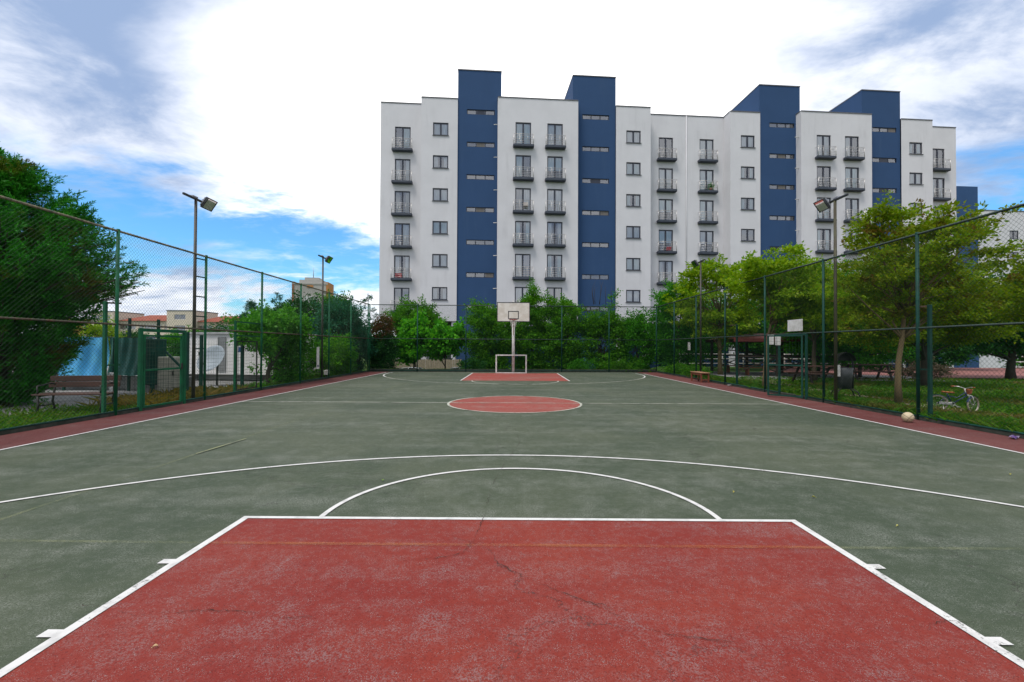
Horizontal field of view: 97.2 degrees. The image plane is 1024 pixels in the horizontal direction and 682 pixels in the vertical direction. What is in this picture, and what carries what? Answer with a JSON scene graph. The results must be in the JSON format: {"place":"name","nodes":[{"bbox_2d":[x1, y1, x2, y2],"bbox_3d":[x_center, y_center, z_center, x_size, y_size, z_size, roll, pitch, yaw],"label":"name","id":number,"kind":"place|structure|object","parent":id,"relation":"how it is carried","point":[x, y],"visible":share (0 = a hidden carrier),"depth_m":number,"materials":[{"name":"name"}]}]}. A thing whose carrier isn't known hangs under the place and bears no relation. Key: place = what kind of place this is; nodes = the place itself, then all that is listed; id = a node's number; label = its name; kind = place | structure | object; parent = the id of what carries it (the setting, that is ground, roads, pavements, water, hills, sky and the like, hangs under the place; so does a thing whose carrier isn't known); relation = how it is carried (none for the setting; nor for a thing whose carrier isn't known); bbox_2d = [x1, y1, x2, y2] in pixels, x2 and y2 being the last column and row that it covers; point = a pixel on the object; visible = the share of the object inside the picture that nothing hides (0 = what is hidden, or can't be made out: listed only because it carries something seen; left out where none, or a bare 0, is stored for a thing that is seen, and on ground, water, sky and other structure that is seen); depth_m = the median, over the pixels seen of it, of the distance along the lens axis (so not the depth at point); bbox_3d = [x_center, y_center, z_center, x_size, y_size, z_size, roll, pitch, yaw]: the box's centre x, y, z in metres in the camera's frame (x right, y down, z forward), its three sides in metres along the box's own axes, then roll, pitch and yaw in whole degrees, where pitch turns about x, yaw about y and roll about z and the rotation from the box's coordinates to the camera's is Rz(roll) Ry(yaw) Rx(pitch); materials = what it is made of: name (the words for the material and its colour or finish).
{"place":"outdoors","nodes":[
{"label":"outdoors","id":0,"kind":"place"},
{"bbox_2d":[0,366,315,415],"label":"yard paving","id":1,"kind":"structure","parent":0,"point":[72,399],"depth_m":13.52,"materials":[{"name":"concrete"}]},
{"bbox_2d":[79,313,126,354],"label":"tree","id":2,"kind":"object","parent":1,"relation":"on","point":[98,332],"visible":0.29,"depth_m":25.07,"materials":[{"name":"green plant"}]},
{"bbox_2d":[62,318,159,390],"bbox_3d":[-14.150,0.423,15.247,4.834,2.500,0.159,0,-1,4],"label":"yard fence","id":3,"kind":"object","parent":1,"relation":"on","point":[129,335],"visible":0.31,"depth_m":15.15,"materials":[{"name":"metal"}]},
{"bbox_2d":[58,337,109,375],"bbox_3d":[-15.004,0.560,15.165,3.065,1.415,0.156,0,-1,4],"label":"tarpaulin","id":4,"kind":"object","parent":3,"relation":"hanging from","point":[84,364],"visible":0.28,"depth_m":15.13,"materials":[{"name":"plastic"}]},
{"bbox_2d":[107,337,151,375],"bbox_3d":[-12.629,0.530,14.954,1.628,1.296,0.155,0,-1,7],"label":"tarpaulin","id":5,"kind":"object","parent":3,"relation":"hanging from","point":[127,361],"visible":0.52,"depth_m":14.99,"materials":[{"name":"plastic"}]},
{"bbox_2d":[47,376,191,389],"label":"wall","id":6,"kind":"structure","parent":1,"relation":"on","point":[123,381],"depth_m":15.50,"materials":[{"name":"concrete"}]},
{"bbox_2d":[145,339,166,391],"bbox_3d":[-11.831,0.805,14.948,0.500,1.750,0.400,0,-1,0],"label":"switch cabinet","id":7,"kind":"object","parent":1,"relation":"on","point":[149,342],"visible":0.31,"depth_m":14.76,"materials":[{"name":"metal"}]},
{"bbox_2d":[157,357,179,392],"bbox_3d":[-11.034,1.095,14.638,0.660,1.170,0.445,0,-1,0],"label":"switch cabinet","id":8,"kind":"object","parent":1,"relation":"on","point":[168,375],"visible":0.34,"depth_m":14.44,"materials":[{"name":"metal"}]},
{"bbox_2d":[113,332,243,394],"bbox_3d":[-10.230,0.710,14.652,1.494,1.950,3.836,0,-1,25],"label":"panel fence","id":9,"kind":"object","parent":1,"relation":"on","point":[152,375],"visible":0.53,"depth_m":13.74,"materials":[{"name":"green metal"}]},
{"bbox_2d":[197,345,224,384],"bbox_3d":[-11.506,0.946,17.244,0.908,1.570,0.836,1,-1,-31],"label":"satellite dish","id":10,"kind":"object","parent":1,"relation":"on","point":[209,358],"visible":0.53,"depth_m":17.38,"materials":[{"name":"metal"}]},
{"bbox_2d":[179,332,316,379],"bbox_3d":[-12.230,0.678,21.275,4.500,2.080,3.400,0,-1,6],"label":"utility cabin","id":11,"kind":"object","parent":1,"relation":"on","point":[214,341],"visible":0.31,"depth_m":19.69,"materials":[{"name":"concrete"}]},
{"bbox_2d":[0,372,1023,677],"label":"court","id":12,"kind":"object","parent":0,"point":[64,556],"visible":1,"depth_m":5.31,"materials":[{"name":"paint"}]},
{"bbox_2d":[0,518,246,676],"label":"court line","id":13,"kind":"object","parent":12,"relation":"on","point":[6,669],"visible":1,"depth_m":2.65,"materials":[{"name":"paint"}]},
{"bbox_2d":[0,372,384,448],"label":"red apron","id":14,"kind":"object","parent":12,"relation":"on","point":[28,437],"visible":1,"depth_m":9.74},
{"bbox_2d":[0,518,1023,681],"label":"basketball key","id":15,"kind":"object","parent":12,"relation":"on","point":[378,600],"visible":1,"depth_m":2.62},
{"bbox_2d":[0,455,1023,506],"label":"court line","id":16,"kind":"object","parent":12,"relation":"on","point":[524,455],"visible":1,"depth_m":5.52,"materials":[{"name":"paint"}]},
{"bbox_2d":[370,304,654,371],"bbox_3d":[0.175,-0.127,27.603,17.408,4.150,0.077,0,-1,-2],"label":"chain link fence","id":17,"kind":"object","parent":12,"relation":"on","point":[556,339],"visible":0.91,"depth_m":27.56,"materials":[{"name":"metal"}]},
{"bbox_2d":[497,302,529,371],"bbox_3d":[-0.062,-0.143,25.577,1.536,4.070,1.598,1,-1,-35],"label":"basketball hoop","id":18,"kind":"object","parent":12,"relation":"on","point":[514,312],"visible":1,"depth_m":25.38,"materials":[{"name":"white paint"}]},
{"bbox_2d":[449,396,579,412],"bbox_3d":[0.072,1.702,12.359,3.600,0.001,3.640,0,-1,0],"label":"red centre circle","id":19,"kind":"object","parent":12,"relation":"on","point":[497,404],"visible":0.96,"depth_m":12.11,"materials":[{"name":"paint"}]},
{"bbox_2d":[461,373,567,380],"bbox_3d":[0.156,1.842,23.438,4.900,0.001,5.920,0,-1,0],"label":"basketball key","id":20,"kind":"object","parent":12,"relation":"on","point":[515,377],"visible":1,"depth_m":22.76,"materials":[{"name":"paint"}]},
{"bbox_2d":[242,516,797,521],"bbox_3d":[0.062,1.592,4.045,4.960,0.001,0.050,0,-1,0],"label":"court line","id":21,"kind":"object","parent":12,"relation":"on","point":[611,519],"visible":1,"depth_m":4.05,"materials":[{"name":"paint"}]},
{"bbox_2d":[320,468,720,518],"bbox_3d":[0.076,1.604,4.911,3.637,0.001,1.683,0,-1,0],"label":"court line","id":22,"kind":"object","parent":12,"relation":"on","point":[680,496],"visible":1,"depth_m":4.99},
{"bbox_2d":[637,372,1023,452],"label":"red apron","id":23,"kind":"object","parent":12,"relation":"on","point":[992,439],"visible":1,"depth_m":9.85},
{"bbox_2d":[793,522,1023,667],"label":"court line","id":24,"kind":"object","parent":12,"relation":"on","point":[986,641],"visible":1,"depth_m":2.73,"materials":[{"name":"paint"}]},
{"bbox_2d":[0,0,1023,335],"label":"sky","id":25,"kind":"structure","parent":0,"point":[269,111],"materials":[{"name":"white"}]},
{"bbox_2d":[78,355,1023,415],"bbox_3d":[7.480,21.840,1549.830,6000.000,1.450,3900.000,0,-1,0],"label":"ground","id":26,"kind":"structure","parent":0,"point":[732,369],"depth_m":22.54,"materials":[{"name":"soil"}]},
{"bbox_2d":[0,141,151,405],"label":"tree","id":27,"kind":"object","parent":26,"relation":"on","point":[19,181],"visible":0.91,"depth_m":11.31,"materials":[{"name":"green plant"}]},
{"bbox_2d":[31,374,121,412],"bbox_3d":[-9.965,1.204,10.378,1.420,0.873,0.613,0,-1,-12],"label":"park bench","id":28,"kind":"object","parent":26,"relation":"on","point":[74,384],"visible":0.73,"depth_m":10.50,"materials":[{"name":"brown wood"}]},
{"bbox_2d":[101,301,121,412],"bbox_3d":[-8.803,0.412,9.926,0.310,2.560,0.084,1,-1,-37],"label":"brace post","id":29,"kind":"object","parent":26,"relation":"on","point":[104,353],"visible":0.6,"depth_m":9.84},
{"bbox_2d":[92,311,143,336],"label":"apartment building","id":30,"kind":"structure","parent":26,"relation":"on","point":[126,315],"depth_m":121.80,"materials":[{"name":"white paint"}]},
{"bbox_2d":[119,315,166,338],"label":"apartment building","id":31,"kind":"structure","parent":26,"relation":"on","point":[146,320],"depth_m":121.57,"materials":[{"name":"white paint"}]},
{"bbox_2d":[74,384,252,406],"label":"dry grass","id":32,"kind":"structure","parent":26,"relation":"on","point":[152,398],"depth_m":12.05,"materials":[{"name":"plant"}]},
{"bbox_2d":[0,371,356,428],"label":"grass","id":33,"kind":"structure","parent":26,"relation":"on","point":[54,415],"depth_m":10.06,"materials":[{"name":"plant"}]},
{"bbox_2d":[0,371,368,434],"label":"kerb","id":34,"kind":"structure","parent":26,"relation":"on","point":[5,432],"depth_m":10.21,"materials":[{"name":"concrete"}]},
{"bbox_2d":[0,195,370,430],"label":"chain link fence","id":35,"kind":"object","parent":34,"relation":"on","point":[117,324],"visible":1,"depth_m":11.29,"materials":[{"name":"green metal"}]},
{"bbox_2d":[137,328,186,410],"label":"gate","id":36,"kind":"structure","parent":35,"relation":"attached to","point":[141,370],"depth_m":11.06,"materials":[{"name":"green metal"}]},
{"bbox_2d":[233,321,259,391],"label":"gate","id":37,"kind":"structure","parent":35,"relation":"attached to","point":[235,361],"depth_m":14.37,"materials":[{"name":"metal"}]},
{"bbox_2d":[166,310,217,349],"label":"apartment building","id":38,"kind":"structure","parent":26,"relation":"on","point":[172,322],"depth_m":119.53,"materials":[{"name":"white paint"}]},
{"bbox_2d":[182,192,217,401],"bbox_3d":[-8.628,-1.149,12.416,0.391,5.727,0.998,0,-1,0],"label":"floodlight pole","id":39,"kind":"object","parent":26,"relation":"on","point":[208,203],"visible":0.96,"depth_m":12.38,"materials":[{"name":"grey metal"}]},
{"bbox_2d":[221,299,320,386],"bbox_3d":[-9.632,0.215,18.312,2.607,3.858,4.820,0,-1,0],"label":"ivy thicket","id":40,"kind":"object","parent":26,"relation":"on","point":[294,347],"visible":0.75,"depth_m":18.13,"materials":[{"name":"green plant"}]},
{"bbox_2d":[273,290,321,332],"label":"dark tree","id":41,"kind":"object","parent":26,"relation":"on","point":[306,309],"visible":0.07,"depth_m":26.27,"materials":[{"name":"green plant"}]},
{"bbox_2d":[292,268,333,309],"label":"residential tower","id":42,"kind":"structure","parent":26,"relation":"on","point":[313,282],"depth_m":261.55,"materials":[{"name":"white paint"}]},
{"bbox_2d":[318,255,332,377],"bbox_3d":[-8.628,-1.069,20.776,0.391,5.777,0.998,0,-1,0],"label":"floodlight pole","id":43,"kind":"object","parent":26,"relation":"on","point":[328,259],"visible":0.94,"depth_m":20.74,"materials":[{"name":"grey metal"}]},
{"bbox_2d":[306,331,350,376],"bbox_3d":[-9.409,0.680,22.982,2.382,2.468,3.861,0,-1,0],"label":"dense shrub","id":44,"kind":"object","parent":26,"relation":"on","point":[335,352],"visible":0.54,"depth_m":22.71,"materials":[{"name":"green plant"}]},
{"bbox_2d":[305,291,371,365],"bbox_3d":[-10.207,-0.467,26.262,3.749,4.791,4.594,0,-1,0],"label":"dark tree","id":45,"kind":"object","parent":26,"relation":"on","point":[337,320],"visible":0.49,"depth_m":26.01,"materials":[{"name":"green plant"}]},
{"bbox_2d":[319,329,359,374],"bbox_3d":[-9.710,0.768,25.032,2.389,2.882,3.216,0,-1,0],"label":"dense shrub","id":46,"kind":"object","parent":26,"relation":"on","point":[345,364],"visible":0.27,"depth_m":24.83,"materials":[{"name":"green plant"}]},
{"bbox_2d":[344,320,380,370],"bbox_3d":[-9.742,0.437,28.330,2.835,3.748,2.870,0,-1,42],"label":"dense shrub","id":47,"kind":"object","parent":26,"relation":"on","point":[361,351],"visible":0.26,"depth_m":28.11,"materials":[{"name":"green plant"}]},
{"bbox_2d":[365,308,401,369],"bbox_3d":[-8.414,0.170,29.052,2.641,4.594,2.442,0,-1,0],"label":"photinia shrub","id":48,"kind":"object","parent":26,"relation":"on","point":[389,357],"visible":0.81,"depth_m":28.79,"materials":[{"name":"green plant"}]},
{"bbox_2d":[392,308,437,368],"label":"maple sapling","id":49,"kind":"object","parent":26,"relation":"on","point":[410,350],"visible":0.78,"depth_m":29.89,"materials":[{"name":"green plant"}]},
{"bbox_2d":[383,293,448,366],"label":"round tree","id":50,"kind":"object","parent":26,"relation":"on","point":[400,312],"visible":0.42,"depth_m":33.22,"materials":[{"name":"green plant"}]},
{"bbox_2d":[392,359,461,368],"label":"board fence","id":51,"kind":"object","parent":26,"relation":"on","point":[430,364],"visible":0.09,"depth_m":40.34,"materials":[{"name":"grey wood"}]},
{"bbox_2d":[419,316,471,368],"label":"maple sapling","id":52,"kind":"object","parent":26,"relation":"on","point":[441,349],"visible":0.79,"depth_m":30.02,"materials":[{"name":"green plant"}]},
{"bbox_2d":[455,296,524,368],"bbox_3d":[-1.492,0.122,30.413,4.684,6.463,3.548,0,-1,0],"label":"hedge tree","id":53,"kind":"object","parent":26,"relation":"on","point":[479,316],"visible":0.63,"depth_m":29.85,"materials":[{"name":"green plant"}]},
{"bbox_2d":[370,369,655,371],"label":"kerb","id":54,"kind":"structure","parent":26,"relation":"on","point":[606,370],"depth_m":27.59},
{"bbox_2d":[507,276,562,368],"bbox_3d":[1.551,-0.527,31.194,4.535,8.066,3.323,0,-1,0],"label":"hedge tree","id":55,"kind":"object","parent":26,"relation":"on","point":[529,333],"visible":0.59,"depth_m":30.73,"materials":[{"name":"green plant"}]},
{"bbox_2d":[536,289,592,368],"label":"hedge tree","id":56,"kind":"object","parent":26,"relation":"on","point":[554,354],"visible":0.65,"depth_m":30.52,"materials":[{"name":"green plant"}]},
{"bbox_2d":[575,283,631,368],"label":"hedge tree","id":57,"kind":"object","parent":26,"relation":"on","point":[603,328],"visible":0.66,"depth_m":30.52,"materials":[{"name":"green plant"}]},
{"bbox_2d":[599,356,644,369],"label":"shrub","id":58,"kind":"object","parent":26,"relation":"on","point":[621,364],"visible":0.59,"depth_m":28.68,"materials":[{"name":"green plant"}]},
{"bbox_2d":[615,308,658,370],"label":"hedge tree","id":59,"kind":"object","parent":26,"relation":"on","point":[633,330],"visible":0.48,"depth_m":30.47,"materials":[{"name":"green plant"}]},
{"bbox_2d":[641,279,715,367],"bbox_3d":[10.581,-0.986,29.235,4.568,6.334,3.904,0,-1,15],"label":"park tree","id":60,"kind":"object","parent":26,"relation":"on","point":[659,295],"visible":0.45,"depth_m":28.71,"materials":[{"name":"green plant"}]},
{"bbox_2d":[661,358,712,376],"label":"shrub","id":61,"kind":"object","parent":26,"relation":"on","point":[668,368],"visible":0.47,"depth_m":24.59,"materials":[{"name":"green plant"}]},
{"bbox_2d":[691,259,704,371],"bbox_3d":[8.925,-0.998,21.590,0.391,5.827,0.998,0,-1,0],"label":"floodlight pole","id":62,"kind":"object","parent":26,"relation":"on","point":[695,263],"visible":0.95,"depth_m":21.55,"materials":[{"name":"grey metal"}]},
{"bbox_2d":[661,253,762,374],"bbox_3d":[11.854,-1.567,26.356,5.485,7.185,5.329,0,-1,42],"label":"park tree","id":63,"kind":"object","parent":26,"relation":"on","point":[693,275],"visible":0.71,"depth_m":25.83,"materials":[{"name":"green plant"}]},
{"bbox_2d":[692,287,804,358],"bbox_3d":[17.630,-0.937,31.554,11.688,6.150,5.884,0,-1,0],"label":"park tree","id":64,"kind":"object","parent":26,"relation":"on","point":[757,352],"visible":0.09,"depth_m":30.92,"materials":[{"name":"green plant"}]},
{"bbox_2d":[719,240,865,385],"bbox_3d":[10.243,-0.856,16.941,4.643,5.503,4.237,0,-1,0],"label":"park tree","id":65,"kind":"object","parent":26,"relation":"on","point":[754,267],"visible":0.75,"depth_m":16.45,"materials":[{"name":"green plant"}]},
{"bbox_2d":[786,365,845,382],"bbox_3d":[13.692,1.498,20.217,2.000,0.773,1.700,0,-1,-6],"label":"picnic table","id":66,"kind":"object","parent":26,"relation":"on","point":[795,373],"visible":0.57,"depth_m":20.36,"materials":[{"name":"brown wood"}]},
{"bbox_2d":[778,253,865,380],"bbox_3d":[14.561,-1.296,21.497,5.298,6.554,4.119,0,-1,0],"label":"park tree","id":67,"kind":"object","parent":26,"relation":"on","point":[814,328],"visible":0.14,"depth_m":21.39,"materials":[{"name":"green plant"}]},
{"bbox_2d":[813,193,848,404],"bbox_3d":[8.881,-1.112,12.541,0.391,5.827,0.998,0,-1,0],"label":"floodlight pole","id":68,"kind":"object","parent":26,"relation":"on","point":[822,204],"visible":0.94,"depth_m":12.51,"materials":[{"name":"grey metal"}]},
{"bbox_2d":[656,371,1023,438],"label":"kerb","id":69,"kind":"structure","parent":26,"relation":"on","point":[1004,433],"depth_m":10.63,"materials":[{"name":"concrete"}]},
{"bbox_2d":[656,203,1023,434],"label":"chain link fence","id":70,"kind":"object","parent":69,"relation":"on","point":[917,292],"visible":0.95,"depth_m":11.12,"materials":[{"name":"metal"}]},
{"bbox_2d":[767,333,807,399],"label":"gate","id":71,"kind":"structure","parent":70,"relation":"attached to","point":[779,364],"depth_m":13.89,"materials":[{"name":"metal"}]},
{"bbox_2d":[762,254,920,377],"bbox_3d":[17.748,-1.174,24.245,8.549,6.417,6.319,0,-1,0],"label":"hedge","id":72,"kind":"object","parent":26,"relation":"on","point":[796,345],"visible":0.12,"depth_m":23.55,"materials":[{"name":"green plant"}]},
{"bbox_2d":[664,370,1023,432],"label":"grass","id":73,"kind":"structure","parent":26,"relation":"on","point":[988,396],"depth_m":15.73,"materials":[{"name":"plant"}]},
{"bbox_2d":[830,352,860,396],"bbox_3d":[10.313,1.068,13.988,0.714,1.431,0.591,0,-1,20],"label":"litter bin","id":74,"kind":"object","parent":26,"relation":"on","point":[850,375],"visible":0.7,"depth_m":13.89,"materials":[{"name":"metal"}]},
{"bbox_2d":[825,189,1023,403],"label":"park tree","id":75,"kind":"object","parent":26,"relation":"on","point":[884,214],"visible":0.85,"depth_m":12.26,"materials":[{"name":"green plant"}]},
{"bbox_2d":[826,242,1023,386],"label":"park tree","id":76,"kind":"object","parent":26,"relation":"on","point":[953,337],"visible":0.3,"depth_m":17.98,"materials":[{"name":"green plant"}]},
{"bbox_2d":[890,355,959,380],"bbox_3d":[20.575,1.465,22.472,2.918,1.540,1.726,0,-1,0],"label":"shrub","id":77,"kind":"object","parent":26,"relation":"on","point":[939,367],"visible":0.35,"depth_m":22.33,"materials":[{"name":"green plant"}]},
{"bbox_2d":[920,305,932,415],"bbox_3d":[8.941,0.497,9.798,0.084,2.560,0.269,1,-1,-44],"label":"brace post","id":78,"kind":"object","parent":26,"relation":"on","point":[929,351],"visible":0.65,"depth_m":9.71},
{"bbox_2d":[904,346,979,366],"bbox_3d":[35.471,0.573,38.146,8.619,5.569,4.780,0,-1,0],"label":"park bush","id":79,"kind":"object","parent":26,"relation":"on","point":[949,356],"visible":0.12,"depth_m":37.48,"materials":[{"name":"green plant"}]},
{"bbox_2d":[926,386,978,411],"bbox_3d":[10.844,1.423,11.099,0.984,0.639,0.392,0,-1,33],"label":"child bicycle","id":80,"kind":"object","parent":26,"relation":"on","point":[967,390],"visible":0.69,"depth_m":11.05,"materials":[{"name":"metal"}]},
{"bbox_2d":[933,268,1023,379],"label":"park tree","id":81,"kind":"object","parent":26,"relation":"on","point":[1012,352],"visible":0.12,"depth_m":22.99,"materials":[{"name":"green plant"}]},
{"bbox_2d":[959,240,1023,329],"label":"park tree","id":82,"kind":"object","parent":26,"relation":"on","point":[1012,289],"visible":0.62,"depth_m":12.90,"materials":[{"name":"green plant"}]},
{"bbox_2d":[379,69,956,368],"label":"apartment building","id":83,"kind":"structure","parent":0,"point":[601,183],"depth_m":42.76,"materials":[{"name":"paint"}]},
{"bbox_2d":[394,223,409,244],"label":"balcony door","id":84,"kind":"structure","parent":83,"relation":"in","point":[399,228],"depth_m":42.51,"materials":[{"name":"grey glass"}]},
{"bbox_2d":[394,255,409,277],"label":"balcony door","id":85,"kind":"structure","parent":83,"relation":"in","point":[396,257],"depth_m":42.46,"materials":[{"name":"grey glass"}]},
{"bbox_2d":[515,122,530,143],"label":"balcony door","id":86,"kind":"structure","parent":83,"relation":"in","point":[524,128],"depth_m":41.68,"materials":[{"name":"grey glass"}]},
{"bbox_2d":[515,155,530,176],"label":"balcony door","id":87,"kind":"structure","parent":83,"relation":"in","point":[521,161],"depth_m":41.63,"materials":[{"name":"grey glass"}]},
{"bbox_2d":[515,188,530,209],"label":"balcony door","id":88,"kind":"structure","parent":83,"relation":"in","point":[522,194],"depth_m":41.60,"materials":[{"name":"grey glass"}]},
{"bbox_2d":[515,221,530,242],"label":"balcony door","id":89,"kind":"structure","parent":83,"relation":"in","point":[517,223],"depth_m":41.53,"materials":[{"name":"grey glass"}]},
{"bbox_2d":[515,254,530,276],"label":"balcony door","id":90,"kind":"structure","parent":83,"relation":"in","point":[521,260],"depth_m":41.52,"materials":[{"name":"grey glass"}]},
{"bbox_2d":[547,124,562,144],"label":"balcony door","id":91,"kind":"structure","parent":83,"relation":"in","point":[554,130],"depth_m":41.90,"materials":[{"name":"grey glass"}]},
{"bbox_2d":[547,156,562,177],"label":"balcony door","id":92,"kind":"structure","parent":83,"relation":"in","point":[555,163],"depth_m":41.84,"materials":[{"name":"grey glass"}]},
{"bbox_2d":[547,189,562,210],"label":"balcony door","id":93,"kind":"structure","parent":83,"relation":"in","point":[554,196],"depth_m":41.82,"materials":[{"name":"grey glass"}]},
{"bbox_2d":[659,168,672,188],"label":"balcony door","id":94,"kind":"structure","parent":83,"relation":"in","point":[664,173],"depth_m":44.49,"materials":[{"name":"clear glass"}]},
{"bbox_2d":[700,139,712,158],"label":"balcony door","id":95,"kind":"structure","parent":83,"relation":"in","point":[706,145],"depth_m":44.87,"materials":[{"name":"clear glass"}]},
{"bbox_2d":[700,200,712,220],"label":"balcony door","id":96,"kind":"structure","parent":83,"relation":"in","point":[705,205],"depth_m":44.78,"materials":[{"name":"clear glass"}]},
{"bbox_2d":[817,135,829,154],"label":"balcony door","id":97,"kind":"structure","parent":83,"relation":"in","point":[822,140],"depth_m":43.87,"materials":[{"name":"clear glass"}]},
{"bbox_2d":[817,166,830,186],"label":"balcony door","id":98,"kind":"structure","parent":83,"relation":"in","point":[822,171],"depth_m":43.84,"materials":[{"name":"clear glass"}]},
{"bbox_2d":[845,136,857,156],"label":"balcony door","id":99,"kind":"structure","parent":83,"relation":"in","point":[850,142],"depth_m":44.09,"materials":[{"name":"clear glass"}]},
{"bbox_2d":[845,167,858,187],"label":"balcony door","id":100,"kind":"structure","parent":83,"relation":"in","point":[850,172],"depth_m":44.03,"materials":[{"name":"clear glass"}]},
{"bbox_2d":[845,198,858,219],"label":"balcony door","id":101,"kind":"structure","parent":83,"relation":"in","point":[851,204],"depth_m":43.99,"materials":[{"name":"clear glass"}]},
{"bbox_2d":[711,372,970,381],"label":"pavilion paving","id":102,"kind":"structure","parent":0,"point":[730,374],"depth_m":25.43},
{"bbox_2d":[705,333,861,376],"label":"wooden pavilion","id":103,"kind":"structure","parent":102,"relation":"on","point":[776,358],"depth_m":24.96,"materials":[{"name":"brown wood"}]},
{"bbox_2d":[760,367,1023,378],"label":"red paving","id":104,"kind":"structure","parent":0,"point":[978,371],"depth_m":29.77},
{"bbox_2d":[939,186,1023,367],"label":"apartment building","id":105,"kind":"structure","parent":0,"point":[969,194],"depth_m":63.03,"materials":[{"name":"white paint"}]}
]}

